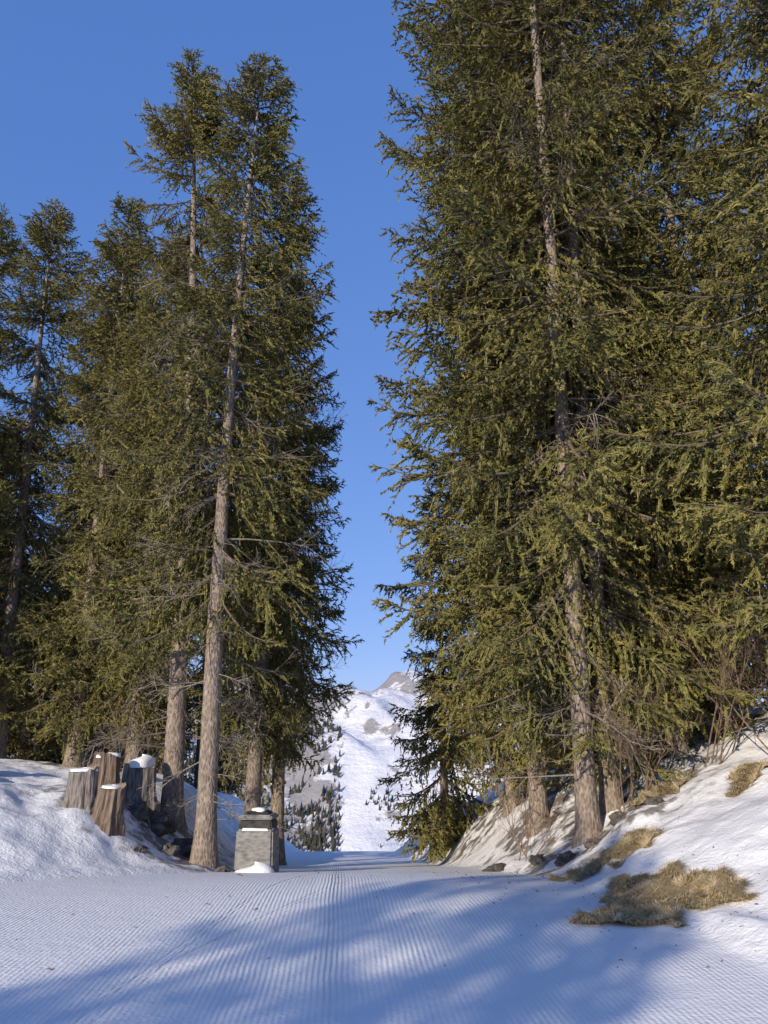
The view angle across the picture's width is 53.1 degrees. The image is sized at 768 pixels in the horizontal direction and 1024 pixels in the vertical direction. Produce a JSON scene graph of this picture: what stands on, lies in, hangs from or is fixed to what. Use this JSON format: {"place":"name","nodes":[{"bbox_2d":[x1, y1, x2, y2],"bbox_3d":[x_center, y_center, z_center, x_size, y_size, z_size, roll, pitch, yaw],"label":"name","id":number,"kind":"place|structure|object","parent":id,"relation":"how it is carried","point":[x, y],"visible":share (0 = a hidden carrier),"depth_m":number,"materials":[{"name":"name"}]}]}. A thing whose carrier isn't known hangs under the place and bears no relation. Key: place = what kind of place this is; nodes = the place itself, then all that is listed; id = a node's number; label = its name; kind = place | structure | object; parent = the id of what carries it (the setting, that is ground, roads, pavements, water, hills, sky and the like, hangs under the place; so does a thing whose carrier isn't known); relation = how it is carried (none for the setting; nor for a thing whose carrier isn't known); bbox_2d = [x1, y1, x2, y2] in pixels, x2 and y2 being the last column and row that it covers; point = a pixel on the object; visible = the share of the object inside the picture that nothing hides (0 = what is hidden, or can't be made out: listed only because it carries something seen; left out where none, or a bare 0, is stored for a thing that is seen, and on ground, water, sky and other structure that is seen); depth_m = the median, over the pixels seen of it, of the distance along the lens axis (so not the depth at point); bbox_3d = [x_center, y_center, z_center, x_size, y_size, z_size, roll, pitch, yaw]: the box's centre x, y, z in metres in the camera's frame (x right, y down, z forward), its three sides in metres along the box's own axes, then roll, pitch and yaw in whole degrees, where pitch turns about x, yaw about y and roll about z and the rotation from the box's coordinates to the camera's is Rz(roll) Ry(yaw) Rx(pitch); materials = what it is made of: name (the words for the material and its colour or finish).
{"place":"outdoors","nodes":[
{"label":"outdoors","id":0,"kind":"place"},
{"bbox_2d":[7,668,758,850],"bbox_3d":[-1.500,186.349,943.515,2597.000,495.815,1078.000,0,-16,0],"label":"snowy mountain","id":1,"kind":"structure","parent":0,"point":[369,755],"depth_m":701.38,"materials":[{"name":"white snow"}]},
{"bbox_2d":[148,672,498,850],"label":"mountain forest","id":2,"kind":"object","parent":1,"relation":"on","point":[318,825],"visible":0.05,"depth_m":653.10,"materials":[{"name":"green plant"}]},
{"bbox_2d":[0,700,767,1023],"bbox_3d":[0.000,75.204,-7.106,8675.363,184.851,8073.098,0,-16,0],"label":"snow ground","id":3,"kind":"structure","parent":0,"point":[199,961],"depth_m":6.41,"materials":[{"name":"white snow"}]},
{"bbox_2d":[0,335,15,515],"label":"spruce tree","id":4,"kind":"object","parent":3,"relation":"on","point":[1,384],"visible":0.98,"depth_m":19.58,"materials":[{"name":"green plant"}]},
{"bbox_2d":[0,202,45,679],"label":"spruce tree","id":5,"kind":"object","parent":3,"relation":"on","point":[6,245],"visible":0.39,"depth_m":23.46,"materials":[{"name":"green plant"}]},
{"bbox_2d":[0,198,105,758],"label":"spruce tree","id":6,"kind":"object","parent":3,"relation":"on","point":[13,589],"visible":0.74,"depth_m":21.33,"materials":[{"name":"green plant"}]},
{"bbox_2d":[61,763,98,813],"bbox_3d":[-4.558,4.293,11.583,0.591,0.960,0.612,2,-16,-7],"label":"tree stump","id":7,"kind":"object","parent":3,"relation":"on","point":[81,789],"visible":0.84,"depth_m":11.45,"materials":[{"name":"grey wood"}]},
{"bbox_2d":[17,231,178,766],"bbox_3d":[-8.380,-0.886,24.136,4.533,18.143,4.448,10,-18,-31],"label":"spruce tree","id":8,"kind":"object","parent":3,"relation":"on","point":[91,736],"visible":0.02,"depth_m":23.03,"materials":[{"name":"green plant"}]},
{"bbox_2d":[0,191,204,767],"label":"spruce tree","id":9,"kind":"object","parent":3,"relation":"on","point":[90,334],"visible":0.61,"depth_m":19.56,"materials":[{"name":"green plant"}]},
{"bbox_2d":[93,751,120,787],"bbox_3d":[-4.590,4.447,12.683,0.578,0.974,0.571,0,-16,-1],"label":"tree stump","id":10,"kind":"object","parent":3,"relation":"on","point":[109,767],"visible":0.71,"depth_m":12.58,"materials":[{"name":"brown wood"}]},
{"bbox_2d":[92,783,126,836],"bbox_3d":[-4.098,4.495,11.393,0.533,0.914,0.564,-9,-18,28],"label":"tree stump","id":11,"kind":"object","parent":3,"relation":"on","point":[108,813],"visible":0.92,"depth_m":11.30,"materials":[{"name":"brown wood"}]},
{"bbox_2d":[30,221,227,774],"bbox_3d":[-5.694,-0.696,18.895,4.115,14.553,4.168,-13,-20,40],"label":"spruce tree","id":12,"kind":"object","parent":3,"relation":"on","point":[136,705],"visible":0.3,"depth_m":17.84,"materials":[{"name":"green plant"}]},
{"bbox_2d":[101,697,159,781],"bbox_3d":[-4.720,4.290,14.196,0.781,1.806,1.402,-12,-19,36],"label":"bare shrub","id":13,"kind":"object","parent":3,"relation":"on","point":[125,753],"visible":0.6,"depth_m":14.12,"materials":[{"name":"brown plant"}]},
{"bbox_2d":[120,754,160,812],"bbox_3d":[-4.182,4.737,13.211,0.750,1.102,0.728,15,-21,-42],"label":"tree stump","id":14,"kind":"object","parent":3,"relation":"on","point":[141,771],"visible":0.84,"depth_m":13.05,"materials":[{"name":"grey wood"}]},
{"bbox_2d":[128,800,152,821],"bbox_3d":[-4.003,4.904,12.519,0.424,0.382,0.581,0,-16,-1],"label":"rock","id":15,"kind":"object","parent":3,"relation":"on","point":[138,815],"visible":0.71,"depth_m":12.40,"materials":[{"name":"grey stone"}]},
{"bbox_2d":[133,845,147,852],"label":"rock","id":16,"kind":"object","parent":3,"relation":"on","point":[140,849],"visible":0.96,"depth_m":11.16,"materials":[{"name":"grey stone"}]},
{"bbox_2d":[146,811,176,836],"bbox_3d":[-3.762,5.171,12.685,0.554,0.422,0.772,-2,-16,6],"label":"rock","id":17,"kind":"object","parent":3,"relation":"on","point":[160,827],"visible":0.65,"depth_m":12.53,"materials":[{"name":"grey stone"}]},
{"bbox_2d":[161,842,179,856],"bbox_3d":[-3.344,5.284,11.918,0.297,0.293,0.333,14,-21,-41],"label":"rock","id":18,"kind":"object","parent":3,"relation":"on","point":[171,849],"visible":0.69,"depth_m":11.85,"materials":[{"name":"grey stone"}]},
{"bbox_2d":[52,45,295,837],"bbox_3d":[-4.026,-2.504,15.909,4.729,17.635,4.182,11,-19,-34],"label":"spruce tree","id":19,"kind":"object","parent":3,"relation":"on","point":[192,129],"visible":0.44,"depth_m":15.69,"materials":[{"name":"green plant"}]},
{"bbox_2d":[173,838,192,858],"bbox_3d":[-3.171,5.545,12.475,0.727,0.481,0.508,3,-16,-10],"label":"rock","id":20,"kind":"object","parent":3,"relation":"on","point":[185,844],"visible":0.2,"depth_m":12.40,"materials":[{"name":"grey stone"}]},
{"bbox_2d":[89,50,333,868],"bbox_3d":[-3.019,-1.800,14.190,4.285,16.150,4.365,0,-16,0],"label":"spruce tree","id":21,"kind":"object","parent":3,"relation":"on","point":[218,305],"visible":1,"depth_m":13.70,"materials":[{"name":"green plant"}]},
{"bbox_2d":[215,865,230,871],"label":"rock","id":22,"kind":"object","parent":3,"relation":"on","point":[224,868],"visible":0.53,"depth_m":11.60,"materials":[{"name":"grey stone"}]},
{"bbox_2d":[234,807,278,872],"bbox_3d":[-1.965,5.272,11.855,0.683,1.328,0.828,-2,-16,6],"label":"utility box","id":23,"kind":"object","parent":3,"relation":"on","point":[257,831],"visible":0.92,"depth_m":11.85,"materials":[{"name":"concrete"}]},
{"bbox_2d":[173,163,355,847],"bbox_3d":[-2.672,-0.735,17.836,4.317,17.279,4.236,13,-20,-39],"label":"spruce tree","id":24,"kind":"object","parent":3,"relation":"on","point":[285,713],"visible":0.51,"depth_m":16.94,"materials":[{"name":"green plant"}]},
{"bbox_2d":[196,263,364,864],"bbox_3d":[-2.607,0.501,20.465,4.317,17.279,4.236,1,-16,-4],"label":"spruce tree","id":25,"kind":"object","parent":3,"relation":"on","point":[277,796],"visible":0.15,"depth_m":19.70,"materials":[{"name":"green plant"}]},
{"bbox_2d":[0,268,767,805],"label":"background spruce forest","id":26,"kind":"object","parent":3,"relation":"on","point":[18,748],"visible":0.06,"depth_m":24.13,"materials":[{"name":"green plant"}]},
{"bbox_2d":[377,485,497,864],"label":"spruce tree","id":27,"kind":"object","parent":3,"relation":"on","point":[445,838],"visible":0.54,"depth_m":19.65,"materials":[{"name":"green plant"}]},
{"bbox_2d":[414,350,555,817],"bbox_3d":[2.736,0.414,18.542,4.176,13.617,3.997,0,-16,0],"label":"spruce tree","id":28,"kind":"object","parent":3,"relation":"on","point":[510,783],"visible":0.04,"depth_m":17.26,"materials":[{"name":"green plant"}]},
{"bbox_2d":[482,863,505,871],"bbox_3d":[1.845,5.834,12.511,0.405,0.219,0.412,14,-21,-42],"label":"rock","id":29,"kind":"object","parent":3,"relation":"on","point":[497,867],"visible":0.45,"depth_m":12.47,"materials":[{"name":"grey stone"}]},
{"bbox_2d":[367,0,663,846],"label":"spruce tree","id":30,"kind":"object","parent":3,"relation":"on","point":[463,614],"visible":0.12,"depth_m":14.54,"materials":[{"name":"green plant"}]},
{"bbox_2d":[470,735,574,861],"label":"bare sapling","id":31,"kind":"object","parent":3,"relation":"on","point":[524,821],"visible":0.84,"depth_m":12.38,"materials":[{"name":"brown plant"}]},
{"bbox_2d":[528,854,545,865],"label":"rock","id":32,"kind":"object","parent":3,"relation":"on","point":[535,860],"visible":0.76,"depth_m":11.38,"materials":[{"name":"grey stone"}]},
{"bbox_2d":[554,850,575,866],"bbox_3d":[2.532,4.838,10.675,0.347,0.264,0.347,3,-16,-10],"label":"rock","id":33,"kind":"object","parent":3,"relation":"on","point":[564,858],"visible":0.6,"depth_m":10.64,"materials":[{"name":"grey stone"}]},
{"bbox_2d":[367,0,767,848],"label":"spruce tree","id":34,"kind":"object","parent":3,"relation":"on","point":[559,348],"visible":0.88,"depth_m":12.61,"materials":[{"name":"green plant"}]},
{"bbox_2d":[406,0,746,815],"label":"spruce tree","id":35,"kind":"object","parent":3,"relation":"on","point":[610,794],"visible":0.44,"depth_m":13.13,"materials":[{"name":"green plant"}]},
{"bbox_2d":[584,838,601,848],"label":"rock","id":36,"kind":"object","parent":3,"relation":"on","point":[590,843],"visible":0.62,"depth_m":10.51,"materials":[{"name":"grey stone"}]},
{"bbox_2d":[502,24,699,765],"bbox_3d":[4.531,-3.889,19.067,5.273,20.234,5.131,11,-19,-35],"label":"spruce tree","id":37,"kind":"object","parent":3,"relation":"on","point":[579,34],"depth_m":18.21,"materials":[{"name":"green plant"}]},
{"bbox_2d":[545,826,665,881],"bbox_3d":[2.776,4.043,9.086,1.660,0.687,1.124,6,-16,-19],"label":"dry grass patch","id":38,"kind":"object","parent":3,"relation":"on","point":[629,843],"visible":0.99,"depth_m":8.95,"materials":[{"name":"beige plant"}]},
{"bbox_2d":[587,672,640,814],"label":"bare sapling","id":39,"kind":"object","parent":3,"relation":"on","point":[620,759],"visible":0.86,"depth_m":10.88,"materials":[{"name":"brown plant"}]},
{"bbox_2d":[608,811,625,825],"bbox_3d":[3.310,4.311,10.744,0.320,0.255,0.464,0,-16,0],"label":"rock","id":40,"kind":"object","parent":3,"relation":"on","point":[615,817],"visible":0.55,"depth_m":10.67,"materials":[{"name":"grey stone"}]},
{"bbox_2d":[588,624,708,790],"bbox_3d":[3.889,2.975,11.582,1.958,2.666,1.584,0,-16,0],"label":"bare shrub","id":41,"kind":"object","parent":3,"relation":"on","point":[651,772],"visible":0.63,"depth_m":11.42,"materials":[{"name":"brown plant"}]},
{"bbox_2d":[642,795,664,804],"bbox_3d":[3.699,3.975,10.529,0.226,0.170,0.331,5,-16,-18],"label":"rock","id":42,"kind":"object","parent":3,"relation":"on","point":[652,800],"visible":0.71,"depth_m":10.47,"materials":[{"name":"grey stone"}]},
{"bbox_2d":[629,777,691,805],"bbox_3d":[3.883,3.945,10.845,0.854,0.407,0.956,-11,-19,36],"label":"dry grass patch","id":43,"kind":"object","parent":3,"relation":"on","point":[671,787],"visible":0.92,"depth_m":10.84,"materials":[{"name":"beige plant"}]},
{"bbox_2d":[566,858,756,927],"bbox_3d":[2.401,3.478,7.112,1.797,0.416,1.812,0,-16,0],"label":"dry grass patch","id":44,"kind":"object","parent":3,"relation":"on","point":[640,899],"visible":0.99,"depth_m":6.86,"materials":[{"name":"beige plant"}]},
{"bbox_2d":[571,0,767,736],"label":"spruce tree","id":45,"kind":"object","parent":3,"relation":"on","point":[673,113],"visible":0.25,"depth_m":16.29,"materials":[{"name":"green plant"}]},
{"bbox_2d":[575,0,767,669],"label":"spruce tree","id":46,"kind":"object","parent":3,"relation":"on","point":[734,517],"visible":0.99,"depth_m":11.10,"materials":[{"name":"green plant"}]},
{"bbox_2d":[586,189,767,760],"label":"spruce tree","id":47,"kind":"object","parent":3,"relation":"on","point":[683,743],"visible":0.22,"depth_m":13.36,"materials":[{"name":"green plant"}]},
{"bbox_2d":[620,565,767,749],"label":"bare shrub","id":48,"kind":"object","parent":3,"relation":"on","point":[759,739],"visible":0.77,"depth_m":11.18,"materials":[{"name":"brown plant"}]},
{"bbox_2d":[677,555,767,767],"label":"bare shrub","id":49,"kind":"object","parent":3,"relation":"on","point":[720,720],"visible":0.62,"depth_m":11.38,"materials":[{"name":"brown plant"}]},
{"bbox_2d":[693,0,767,574],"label":"spruce tree","id":50,"kind":"object","parent":3,"relation":"on","point":[724,115],"visible":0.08,"depth_m":16.55,"materials":[{"name":"green plant"}]},
{"bbox_2d":[712,566,767,675],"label":"bare shrub","id":51,"kind":"object","parent":3,"relation":"on","point":[754,636],"visible":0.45,"depth_m":11.35,"materials":[{"name":"brown plant"}]},
{"bbox_2d":[720,759,767,796],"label":"dry grass patch","id":52,"kind":"object","parent":3,"relation":"on","point":[749,770],"visible":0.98,"depth_m":9.82,"materials":[{"name":"beige plant"}]},
{"bbox_2d":[0,0,767,701],"label":"sky","id":53,"kind":"structure","parent":0,"point":[75,75],"materials":[{"name":"blue"}]},
{"bbox_2d":[16,797,767,969],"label":"twig and cone litter","id":54,"kind":"object","parent":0,"point":[505,893],"visible":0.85,"depth_m":8.04,"materials":[{"name":"brown wood"}]}
]}

